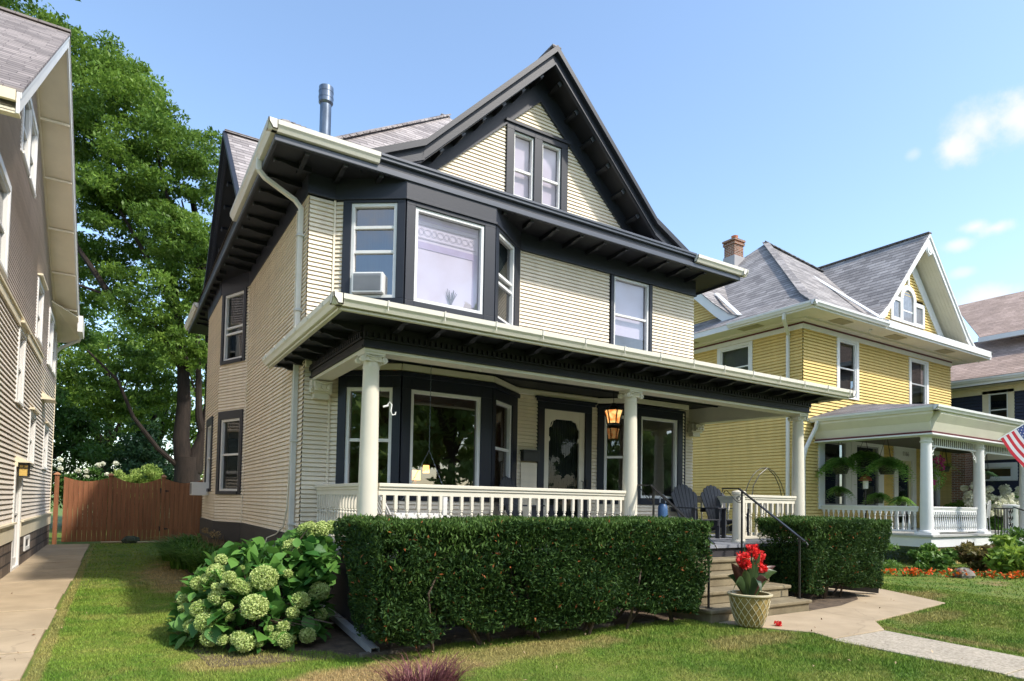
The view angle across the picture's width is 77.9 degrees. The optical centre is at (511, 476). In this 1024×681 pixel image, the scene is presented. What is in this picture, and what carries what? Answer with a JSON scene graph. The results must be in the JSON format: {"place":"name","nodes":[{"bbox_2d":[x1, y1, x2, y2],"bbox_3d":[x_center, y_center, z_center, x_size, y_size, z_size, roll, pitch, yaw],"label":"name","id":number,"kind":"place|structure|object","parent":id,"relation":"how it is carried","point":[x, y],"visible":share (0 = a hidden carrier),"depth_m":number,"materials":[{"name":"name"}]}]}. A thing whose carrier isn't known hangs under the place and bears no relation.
{"place":"outdoors","nodes":[
{"label":"outdoors","id":0,"kind":"place"},
{"bbox_2d":[0,6,84,578],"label":"house","id":1,"kind":"structure","parent":0,"point":[40,317],"depth_m":12.63,"materials":[{"name":"beige wood"}]},
{"bbox_2d":[0,154,11,279],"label":"window","id":2,"kind":"structure","parent":1,"relation":"in","point":[5,185],"depth_m":10.05,"materials":[{"name":"white glass"}]},
{"bbox_2d":[12,473,19,566],"bbox_3d":[-9.637,0.826,12.238,0.050,1.820,0.860,2,-3,-32],"label":"door","id":3,"kind":"structure","parent":1,"relation":"in","point":[17,478],"depth_m":12.53,"materials":[{"name":"white wood"}]},
{"bbox_2d":[13,326,26,407],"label":"window","id":4,"kind":"structure","parent":1,"relation":"in","point":[22,339],"depth_m":12.31,"materials":[{"name":"white glass"}]},
{"bbox_2d":[20,98,32,176],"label":"window","id":5,"kind":"structure","parent":1,"relation":"in","point":[27,114],"depth_m":11.86,"materials":[{"name":"white glass"}]},
{"bbox_2d":[23,535,29,550],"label":"basement window","id":6,"kind":"structure","parent":1,"relation":"in","point":[25,547],"depth_m":13.48,"materials":[{"name":"white wood"}]},
{"bbox_2d":[25,409,35,465],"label":"window","id":7,"kind":"structure","parent":1,"relation":"in","point":[32,417],"depth_m":14.26,"materials":[{"name":"white glass"}]},
{"bbox_2d":[28,108,38,198],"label":"window","id":8,"kind":"structure","parent":1,"relation":"in","point":[34,139],"depth_m":12.74,"materials":[{"name":"white wood"}]},
{"bbox_2d":[34,275,44,346],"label":"window","id":9,"kind":"structure","parent":1,"relation":"in","point":[40,291],"depth_m":14.72,"materials":[{"name":"white wood"}]},
{"bbox_2d":[40,423,48,469],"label":"window","id":10,"kind":"structure","parent":1,"relation":"in","point":[46,429],"depth_m":16.93,"materials":[{"name":"white wood"}]},
{"bbox_2d":[46,307,53,370],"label":"window","id":11,"kind":"structure","parent":1,"relation":"in","point":[49,356],"depth_m":17.12,"materials":[{"name":"white glass"}]},
{"bbox_2d":[51,318,56,377],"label":"window","id":12,"kind":"structure","parent":1,"relation":"in","point":[55,333],"depth_m":18.08,"materials":[{"name":"white glass"}]},
{"bbox_2d":[0,544,89,680],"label":"side walk","id":13,"kind":"structure","parent":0,"point":[36,584],"depth_m":8.78,"materials":[{"name":"concrete"}]},
{"bbox_2d":[49,495,111,608],"bbox_3d":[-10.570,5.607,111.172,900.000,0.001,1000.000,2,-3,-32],"label":"ground","id":14,"kind":"structure","parent":0,"point":[59,526],"depth_m":24.76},
{"bbox_2d":[0,0,106,349],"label":"tree","id":15,"kind":"object","parent":14,"relation":"on","point":[40,13],"visible":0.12,"depth_m":22.65,"materials":[{"name":"green plant"}]},
{"bbox_2d":[52,457,118,496],"bbox_3d":[-13.578,0.193,20.205,1.833,1.542,1.234,2,-3,-32],"label":"hydrangea","id":16,"kind":"object","parent":14,"relation":"on","point":[92,471],"visible":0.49,"depth_m":19.96,"materials":[{"name":"white plant"}]},
{"bbox_2d":[50,350,126,508],"bbox_3d":[-20.427,-2.529,27.728,6.839,9.856,7.316,2,-3,-32],"label":"tree","id":17,"kind":"object","parent":14,"relation":"on","point":[73,419],"visible":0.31,"depth_m":27.39,"materials":[{"name":"green plant"}]},
{"bbox_2d":[51,303,193,508],"bbox_3d":[-21.255,-3.451,32.527,8.685,12.038,9.303,0,-3,29],"label":"tree","id":18,"kind":"object","parent":14,"relation":"on","point":[86,359],"visible":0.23,"depth_m":31.99,"materials":[{"name":"green plant"}]},
{"bbox_2d":[52,472,203,543],"bbox_3d":[-11.768,1.001,19.685,4.090,2.185,0.175,2,-3,-32],"label":"fence","id":19,"kind":"object","parent":14,"relation":"on","point":[84,504],"visible":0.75,"depth_m":19.53,"materials":[{"name":"brown wood"}]},
{"bbox_2d":[74,304,204,477],"bbox_3d":[-20.409,-3.521,36.509,8.439,12.515,7.886,2,-3,-32],"label":"tree","id":20,"kind":"object","parent":14,"relation":"on","point":[166,417],"visible":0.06,"depth_m":35.14,"materials":[{"name":"green plant"}]},
{"bbox_2d":[345,649,486,680],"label":"fountain grass","id":21,"kind":"object","parent":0,"point":[447,674],"depth_m":4.68,"materials":[{"name":"purple plant"}]},
{"bbox_2d":[10,0,1023,494],"label":"sky","id":22,"kind":"structure","parent":0,"point":[823,132],"materials":[{"name":"blue"}]},
{"bbox_2d":[20,529,1023,680],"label":"lawn","id":23,"kind":"structure","parent":0,"point":[610,677],"depth_m":6.47,"materials":[{"name":"green plant"}]},
{"bbox_2d":[82,398,173,526],"bbox_3d":[-16.462,-0.385,28.599,5.048,6.735,5.486,2,-3,-32],"label":"tree","id":24,"kind":"object","parent":23,"relation":"on","point":[138,454],"visible":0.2,"depth_m":27.99,"materials":[{"name":"green plant"}]},
{"bbox_2d":[121,536,139,543],"bbox_3d":[-11.639,1.942,19.344,0.435,0.284,0.360,1,-2,0],"label":"rock","id":25,"kind":"object","parent":23,"relation":"on","point":[130,539],"visible":0.71,"depth_m":19.23,"materials":[{"name":"stone"}]},
{"bbox_2d":[101,540,169,542],"bbox_3d":[-11.534,2.006,19.468,1.862,0.068,0.283,3,-3,-33],"label":"edging log","id":26,"kind":"object","parent":23,"relation":"on","point":[121,541],"visible":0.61,"depth_m":19.23,"materials":[{"name":"wood"}]},
{"bbox_2d":[109,463,163,533],"bbox_3d":[-12.669,0.805,21.107,2.027,2.564,1.166,2,-3,-32],"label":"shrub","id":27,"kind":"object","parent":23,"relation":"on","point":[135,476],"visible":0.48,"depth_m":21.17,"materials":[{"name":"green plant"}]},
{"bbox_2d":[56,24,221,535],"bbox_3d":[-13.502,-6.726,22.863,11.088,18.130,6.857,1,-2,-9],"label":"tree","id":28,"kind":"object","parent":23,"relation":"on","point":[143,199],"visible":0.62,"depth_m":21.90,"materials":[{"name":"green plant"}]},
{"bbox_2d":[140,334,204,495],"bbox_3d":[-15.041,-3.021,33.035,8.656,11.446,7.451,-1,-3,39],"label":"tree","id":29,"kind":"object","parent":23,"relation":"on","point":[192,382],"visible":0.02,"depth_m":31.43,"materials":[{"name":"green plant"}]},
{"bbox_2d":[176,570,345,666],"bbox_3d":[-5.279,1.825,11.041,1.750,0.001,12.600,2,-3,-32],"label":"planting bed","id":30,"kind":"object","parent":23,"relation":"on","point":[336,630],"visible":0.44,"depth_m":6.11,"materials":[{"name":"brown soil"}]},
{"bbox_2d":[130,528,245,572],"bbox_3d":[-6.665,1.494,13.547,2.949,0.814,9.311,2,-3,-32],"label":"daylily clump","id":31,"kind":"object","parent":30,"relation":"on","point":[184,552],"visible":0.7,"depth_m":12.81,"materials":[{"name":"green plant"}]},
{"bbox_2d":[165,520,345,653],"bbox_3d":[-2.744,1.103,6.879,1.789,1.287,2.179,2,-3,-32],"label":"hydrangea","id":32,"kind":"object","parent":30,"relation":"on","point":[298,566],"visible":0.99,"depth_m":6.34,"materials":[{"name":"green plant"}]},
{"bbox_2d":[312,608,687,658],"bbox_3d":[0.122,1.786,7.487,4.750,0.001,1.150,2,-3,-32],"label":"planting bed","id":33,"kind":"object","parent":23,"relation":"on","point":[345,644],"visible":0.44,"depth_m":7.00,"materials":[{"name":"brown soil"}]},
{"bbox_2d":[359,618,653,657],"bbox_3d":[0.143,1.760,7.035,3.809,0.050,0.219,2,-3,-32],"label":"bed edging","id":34,"kind":"object","parent":23,"relation":"on","point":[455,640],"visible":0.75,"depth_m":6.64,"materials":[{"name":"concrete"}]},
{"bbox_2d":[184,44,855,632],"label":"house","id":35,"kind":"structure","parent":23,"relation":"on","point":[516,214],"depth_m":10.56,"materials":[{"name":"beige wood"}]},
{"bbox_2d":[190,482,208,495],"bbox_3d":[-7.168,0.283,14.632,0.469,0.300,0.460,2,-3,-32],"label":"air conditioner","id":36,"kind":"object","parent":35,"relation":"attached to","point":[198,488],"visible":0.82,"depth_m":14.41,"materials":[{"name":"white paint"}]},
{"bbox_2d":[204,416,216,491],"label":"window","id":37,"kind":"structure","parent":35,"relation":"in","point":[209,423],"depth_m":14.98,"materials":[{"name":"glass"}]},
{"bbox_2d":[215,409,244,494],"bbox_3d":[-5.889,-0.504,13.338,0.358,1.760,0.949,3,-3,-44],"label":"window","id":38,"kind":"structure","parent":35,"relation":"in","point":[230,432],"depth_m":13.37,"materials":[{"name":"glass"}]},
{"bbox_2d":[220,287,247,365],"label":"window","id":39,"kind":"structure","parent":35,"relation":"in","point":[234,303],"depth_m":13.48,"materials":[{"name":"glass"}]},
{"bbox_2d":[265,212,297,542],"bbox_3d":[-3.602,-1.309,9.829,1.014,5.359,0.111,-1,-3,45],"label":"downspout","id":40,"kind":"object","parent":35,"relation":"attached to","point":[291,411],"depth_m":9.45,"materials":[{"name":"beige paint"}]},
{"bbox_2d":[320,604,379,652],"bbox_3d":[-1.812,1.634,6.924,0.089,0.173,2.065,2,-3,-30],"label":"downspout extension","id":41,"kind":"object","parent":35,"relation":"attached to","point":[347,628],"visible":0.71,"depth_m":6.58,"materials":[{"name":"metal"}]},
{"bbox_2d":[351,272,385,294],"bbox_3d":[-2.079,-2.796,9.200,0.460,0.300,0.199,1,-2,4],"label":"air conditioner","id":42,"kind":"object","parent":35,"relation":"attached to","point":[368,283],"visible":0.95,"depth_m":9.11,"materials":[{"name":"white paint"}]},
{"bbox_2d":[344,387,392,482],"bbox_3d":[-2.059,-0.546,9.131,0.680,1.480,0.070,1,-2,4],"label":"window","id":43,"kind":"structure","parent":35,"relation":"in","point":[349,389],"depth_m":9.11,"materials":[{"name":"wood"}]},
{"bbox_2d":[349,203,396,297],"bbox_3d":[-2.009,-3.283,9.263,0.635,1.424,0.513,2,-3,-32],"label":"window","id":44,"kind":"structure","parent":35,"relation":"in","point":[373,225],"depth_m":9.33,"materials":[{"name":"glass"}]},
{"bbox_2d":[377,366,449,518],"bbox_3d":[-1.564,-0.534,8.708,1.005,2.201,1.380,2,-3,-32],"label":"porch swing","id":45,"kind":"object","parent":35,"relation":"hanging from","point":[422,515],"visible":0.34,"depth_m":8.23,"materials":[{"name":"white paint"}]},
{"bbox_2d":[398,465,428,510],"bbox_3d":[-1.647,0.393,11.225,0.900,1.220,0.600,2,-3,-32],"label":"table lamp","id":46,"kind":"object","parent":35,"relation":"in","point":[425,470],"visible":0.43,"depth_m":11.11,"materials":[{"name":"beige fabric"}]},
{"bbox_2d":[409,389,480,485],"bbox_3d":[-1.005,-0.509,9.479,1.184,1.494,0.082,2,-3,-32],"label":"window","id":47,"kind":"structure","parent":35,"relation":"in","point":[478,399],"depth_m":9.67,"materials":[{"name":"wood"}]},
{"bbox_2d":[414,207,483,313],"bbox_3d":[-0.968,-3.231,9.606,1.184,1.424,0.132,2,-3,-32],"label":"window","id":48,"kind":"structure","parent":35,"relation":"in","point":[435,273],"depth_m":9.65,"materials":[{"name":"glass"}]},
{"bbox_2d":[446,289,456,304],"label":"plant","id":49,"kind":"object","parent":35,"relation":"attached to","point":[451,300],"visible":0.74,"depth_m":9.66,"materials":[{"name":"grey plant"}]},
{"bbox_2d":[495,400,511,477],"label":"window","id":50,"kind":"structure","parent":35,"relation":"in","point":[509,408],"depth_m":10.58,"materials":[{"name":"wood"}]},
{"bbox_2d":[498,233,513,324],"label":"window","id":51,"kind":"structure","parent":35,"relation":"in","point":[503,291],"depth_m":10.64,"materials":[{"name":"wood"}]},
{"bbox_2d":[513,132,533,200],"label":"window","id":52,"kind":"structure","parent":35,"relation":"in","point":[523,176],"depth_m":11.16,"materials":[{"name":"glass"}]},
{"bbox_2d":[496,476,558,516],"bbox_3d":[0.172,0.496,9.861,0.929,1.015,0.763,0,-3,30],"label":"adirondack chair","id":53,"kind":"object","parent":35,"relation":"on","point":[505,481],"visible":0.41,"depth_m":9.90,"materials":[{"name":"grey wood"}]},
{"bbox_2d":[520,449,540,461],"bbox_3d":[0.317,-0.361,10.924,0.360,0.195,0.125,2,-3,-32],"label":"mailbox","id":54,"kind":"object","parent":35,"relation":"attached to","point":[530,455],"visible":1,"depth_m":10.87,"materials":[{"name":"black metal"}]},
{"bbox_2d":[542,142,560,208],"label":"window","id":55,"kind":"structure","parent":35,"relation":"in","point":[550,188],"depth_m":11.48,"materials":[{"name":"glass"}]},
{"bbox_2d":[543,409,587,517],"bbox_3d":[0.937,-0.053,11.412,0.970,2.260,0.180,2,-3,-32],"label":"front door","id":56,"kind":"structure","parent":35,"relation":"in","point":[560,426],"depth_m":11.51,"materials":[{"name":"beige paint"}]},
{"bbox_2d":[603,392,623,424],"bbox_3d":[1.688,-1.195,10.520,0.333,0.660,0.324,2,-3,-32],"label":"porch lantern","id":57,"kind":"object","parent":35,"relation":"hanging from","point":[613,413],"visible":0.9,"depth_m":10.43,"materials":[{"name":"black metal"}]},
{"bbox_2d":[604,416,623,489],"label":"window","id":58,"kind":"structure","parent":35,"relation":"in","point":[605,427],"depth_m":11.75,"materials":[{"name":"wood"}]},
{"bbox_2d":[608,274,652,351],"bbox_3d":[2.296,-3.100,12.343,1.070,1.450,0.180,2,-3,-32],"label":"window","id":59,"kind":"structure","parent":35,"relation":"in","point":[627,316],"depth_m":12.46,"materials":[{"name":"glass"}]},
{"bbox_2d":[641,416,676,498],"bbox_3d":[2.764,-0.346,12.029,0.984,1.544,0.082,2,-3,-32],"label":"window","id":60,"kind":"structure","parent":35,"relation":"in","point":[674,481],"depth_m":12.22,"materials":[{"name":"wood"}]},
{"bbox_2d":[658,495,667,517],"bbox_3d":[2.630,0.699,11.057,0.170,0.792,0.167,2,-3,-32],"label":"blue container","id":61,"kind":"object","parent":35,"relation":"on","point":[662,509],"visible":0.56,"depth_m":11.00,"materials":[{"name":"plastic"}]},
{"bbox_2d":[669,484,723,538],"bbox_3d":[3.411,0.636,11.951,0.762,1.015,0.929,2,-2,-24],"label":"adirondack chair","id":62,"kind":"object","parent":35,"relation":"on","point":[684,497],"visible":0.56,"depth_m":12.09,"materials":[{"name":"grey wood"}]},
{"bbox_2d":[700,485,748,537],"bbox_3d":[4.089,0.663,12.337,0.762,1.015,0.929,2,-2,-24],"label":"adirondack chair","id":63,"kind":"object","parent":35,"relation":"on","point":[709,494],"visible":0.58,"depth_m":12.45,"materials":[{"name":"grey wood"}]},
{"bbox_2d":[332,513,713,653],"bbox_3d":[0.369,1.099,7.063,4.555,1.386,1.204,2,-3,-32],"label":"hedge","id":64,"kind":"object","parent":23,"relation":"on","point":[381,592],"visible":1,"depth_m":6.43,"materials":[{"name":"green plant"}]},
{"bbox_2d":[655,556,811,623],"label":"front steps","id":65,"kind":"structure","parent":23,"relation":"on","point":[722,583],"depth_m":8.85,"materials":[{"name":"concrete"}]},
{"bbox_2d":[637,484,717,608],"bbox_3d":[2.205,0.902,8.698,0.060,1.609,1.537,2,-3,-32],"label":"handrail","id":66,"kind":"object","parent":65,"relation":"on","point":[682,515],"visible":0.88,"depth_m":8.75,"materials":[{"name":"black metal"}]},
{"bbox_2d":[722,488,807,598],"bbox_3d":[3.833,0.971,9.713,0.060,1.609,1.537,2,-3,-32],"label":"handrail","id":67,"kind":"object","parent":65,"relation":"on","point":[800,538],"visible":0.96,"depth_m":9.51,"materials":[{"name":"black metal"}]},
{"bbox_2d":[745,467,784,495],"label":"wire arch","id":68,"kind":"structure","parent":23,"relation":"on","point":[758,476],"depth_m":13.39,"materials":[{"name":"black metal"}]},
{"bbox_2d":[787,588,857,609],"bbox_3d":[4.959,1.969,10.384,2.470,0.001,1.550,2,-3,-32],"label":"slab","id":69,"kind":"object","parent":23,"relation":"on","point":[831,601],"visible":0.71,"depth_m":10.16,"materials":[{"name":"grey concrete"}]},
{"bbox_2d":[754,514,892,599],"bbox_3d":[5.111,1.312,10.352,2.334,1.387,1.240,2,-3,-32],"label":"hedge","id":70,"kind":"object","parent":69,"relation":"on","point":[839,548],"visible":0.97,"depth_m":9.88,"materials":[{"name":"green plant"}]},
{"bbox_2d":[691,231,1023,563],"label":"house","id":71,"kind":"structure","parent":23,"relation":"on","point":[883,332],"depth_m":20.44,"materials":[{"name":"yellow wood"}]},
{"bbox_2d":[717,340,752,370],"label":"window","id":72,"kind":"structure","parent":71,"relation":"in","point":[740,355],"depth_m":20.96,"materials":[{"name":"white glass"}]},
{"bbox_2d":[817,442,850,508],"bbox_3d":[9.996,-0.205,19.655,1.720,2.430,0.140,2,-3,-32],"label":"window","id":73,"kind":"structure","parent":71,"relation":"in","point":[826,451],"depth_m":19.65,"materials":[{"name":"glass"}]},
{"bbox_2d":[815,442,864,480],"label":"fern","id":74,"kind":"object","parent":71,"relation":"hanging from","point":[836,465],"visible":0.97,"depth_m":18.70,"materials":[{"name":"green plant"}]},
{"bbox_2d":[825,486,858,502],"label":"fern","id":75,"kind":"object","parent":71,"relation":"on","point":[839,491],"visible":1,"depth_m":18.75,"materials":[{"name":"green plant"}]},
{"bbox_2d":[835,337,858,400],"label":"window","id":76,"kind":"structure","parent":71,"relation":"in","point":[847,350],"depth_m":20.25,"materials":[{"name":"white glass"}]},
{"bbox_2d":[839,442,880,478],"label":"fern","id":77,"kind":"object","parent":71,"relation":"on","point":[862,459],"visible":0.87,"depth_m":18.57,"materials":[{"name":"green plant"}]},
{"bbox_2d":[859,474,871,517],"bbox_3d":[10.292,0.755,18.434,0.340,1.650,0.340,2,-3,-32],"label":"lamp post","id":78,"kind":"object","parent":71,"relation":"on","point":[865,483],"visible":0.73,"depth_m":18.40,"materials":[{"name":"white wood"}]},
{"bbox_2d":[851,442,883,505],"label":"window","id":79,"kind":"structure","parent":71,"relation":"in","point":[877,483],"depth_m":20.63,"materials":[{"name":"glass"}]},
{"bbox_2d":[860,492,892,504],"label":"fern","id":80,"kind":"object","parent":71,"relation":"on","point":[880,497],"visible":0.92,"depth_m":18.34,"materials":[{"name":"green plant"}]},
{"bbox_2d":[854,439,915,484],"bbox_3d":[10.678,-0.412,18.074,1.623,1.596,1.755,2,-3,-32],"label":"fern","id":81,"kind":"object","parent":71,"relation":"hanging from","point":[887,465],"visible":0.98,"depth_m":17.91,"materials":[{"name":"green plant"}]},
{"bbox_2d":[884,502,906,529],"bbox_3d":[11.770,1.165,19.440,0.465,0.964,0.505,2,-3,-32],"label":"metal chair","id":82,"kind":"object","parent":71,"relation":"on","point":[898,516],"visible":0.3,"depth_m":19.36,"materials":[{"name":"white paint"}]},
{"bbox_2d":[883,496,916,511],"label":"fern","id":83,"kind":"object","parent":71,"relation":"on","point":[900,501],"visible":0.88,"depth_m":17.94,"materials":[{"name":"green plant"}]},
{"bbox_2d":[898,460,910,526],"bbox_3d":[13.498,0.590,21.861,0.950,2.300,0.050,2,-3,-32],"label":"front door","id":84,"kind":"structure","parent":71,"relation":"in","point":[904,488],"depth_m":21.95,"materials":[{"name":"beige paint"}]},
{"bbox_2d":[889,276,924,329],"bbox_3d":[13.858,-6.221,22.211,2.260,1.790,0.130,2,-3,-32],"label":"attic window frame","id":85,"kind":"structure","parent":71,"relation":"in","point":[907,287],"depth_m":22.20,"materials":[{"name":"white wood"}]},
{"bbox_2d":[908,357,928,403],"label":"window","id":86,"kind":"structure","parent":71,"relation":"in","point":[918,376],"depth_m":22.59,"materials":[{"name":"white glass"}]},
{"bbox_2d":[932,451,939,518],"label":"window","id":87,"kind":"structure","parent":71,"relation":"in","point":[936,494],"depth_m":23.00,"materials":[{"name":"grey paint"}]},
{"bbox_2d":[932,444,961,490],"bbox_3d":[12.822,-0.293,19.127,1.895,1.472,0.854,2,-3,-32],"label":"hanging planter","id":88,"kind":"object","parent":71,"relation":"hanging from","point":[942,467],"visible":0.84,"depth_m":18.96,"materials":[{"name":"green plant"}]},
{"bbox_2d":[970,501,990,530],"bbox_3d":[14.497,1.221,19.608,0.465,0.964,0.505,3,-3,-42],"label":"metal chair","id":89,"kind":"object","parent":71,"relation":"on","point":[989,509],"visible":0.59,"depth_m":19.50,"materials":[{"name":"white paint"}]},
{"bbox_2d":[970,451,1003,482],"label":"fern","id":90,"kind":"object","parent":71,"relation":"hanging from","point":[987,476],"visible":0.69,"depth_m":18.62,"materials":[{"name":"green plant"}]},
{"bbox_2d":[994,506,1023,534],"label":"iron railing","id":91,"kind":"object","parent":71,"relation":"attached to","point":[1010,513],"visible":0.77,"depth_m":18.48,"materials":[{"name":"black metal"}]},
{"bbox_2d":[1001,504,1019,532],"bbox_3d":[15.107,1.267,19.186,0.440,0.860,0.440,2,-3,-32],"label":"pedestal","id":92,"kind":"object","parent":71,"relation":"on","point":[1015,520],"visible":0.57,"depth_m":19.05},
{"bbox_2d":[866,542,903,571],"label":"shrub","id":93,"kind":"object","parent":23,"relation":"on","point":[890,564],"visible":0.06,"depth_m":14.52,"materials":[{"name":"green plant"}]},
{"bbox_2d":[906,542,960,569],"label":"shrub","id":94,"kind":"object","parent":23,"relation":"on","point":[928,555],"visible":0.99,"depth_m":15.34,"materials":[{"name":"green plant"}]},
{"bbox_2d":[881,567,1023,578],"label":"flower border","id":95,"kind":"object","parent":23,"relation":"on","point":[951,570],"visible":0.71,"depth_m":13.95,"materials":[{"name":"plant"}]},
{"bbox_2d":[952,567,975,578],"bbox_3d":[9.976,2.167,13.963,0.578,0.329,0.408,2,-3,-32],"label":"rock","id":96,"kind":"object","parent":23,"relation":"on","point":[971,574],"visible":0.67,"depth_m":13.81,"materials":[{"name":"grey stone"}]},
{"bbox_2d":[955,540,994,570],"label":"shrub","id":97,"kind":"object","parent":23,"relation":"on","point":[970,554],"visible":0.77,"depth_m":15.58,"materials":[{"name":"brown plant"}]},
{"bbox_2d":[936,482,1018,529],"bbox_3d":[17.505,1.427,22.208,5.772,2.421,2.170,2,-2,-18],"label":"hydrangea","id":98,"kind":"object","parent":23,"relation":"on","point":[1007,496],"visible":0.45,"depth_m":21.36,"materials":[{"name":"white plant"}]},
{"bbox_2d":[982,534,1023,575],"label":"shrub","id":99,"kind":"object","parent":23,"relation":"on","point":[1006,558],"visible":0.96,"depth_m":14.40,"materials":[{"name":"green plant"}]},
{"bbox_2d":[988,526,1023,546],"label":"shrub","id":100,"kind":"object","parent":23,"relation":"on","point":[1018,532],"visible":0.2,"depth_m":16.34,"materials":[{"name":"green plant"}]},
{"bbox_2d":[719,582,943,638],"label":"front path","id":101,"kind":"structure","parent":0,"point":[861,614],"depth_m":8.66,"materials":[{"name":"concrete"}]},
{"bbox_2d":[727,543,776,627],"bbox_3d":[2.988,1.333,7.804,0.694,1.007,0.538,1,-2,2],"label":"flower pot","id":102,"kind":"object","parent":101,"relation":"on","point":[750,601],"visible":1,"depth_m":7.72,"materials":[{"name":"yellow ceramic"}]},
{"bbox_2d":[818,583,878,592],"bbox_3d":[5.397,1.883,11.130,1.846,0.213,0.124,0,-2,15],"label":"downspout extension","id":103,"kind":"object","parent":101,"relation":"on","point":[871,590],"visible":0.21,"depth_m":10.91,"materials":[{"name":"black metal"}]},
{"bbox_2d":[833,630,1023,679],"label":"aggregate path","id":104,"kind":"structure","parent":0,"point":[972,657],"depth_m":6.60,"materials":[{"name":"grey concrete"}]},
{"bbox_2d":[950,291,1023,528],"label":"house","id":105,"kind":"structure","parent":0,"point":[994,385],"depth_m":25.15,"materials":[{"name":"grey"}]},
{"bbox_2d":[982,388,1014,418],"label":"window","id":106,"kind":"structure","parent":105,"relation":"in","point":[998,403],"depth_m":24.65,"materials":[{"name":"white paint"}]},
{"bbox_2d":[985,462,1017,480],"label":"window","id":107,"kind":"structure","parent":105,"relation":"in","point":[1008,471],"depth_m":24.44,"materials":[{"name":"white glass"}]},
{"bbox_2d":[997,424,1023,466],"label":"flag","id":108,"kind":"object","parent":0,"point":[1013,441],"visible":1,"depth_m":16.93,"materials":[{"name":"multicoloured fabric"}]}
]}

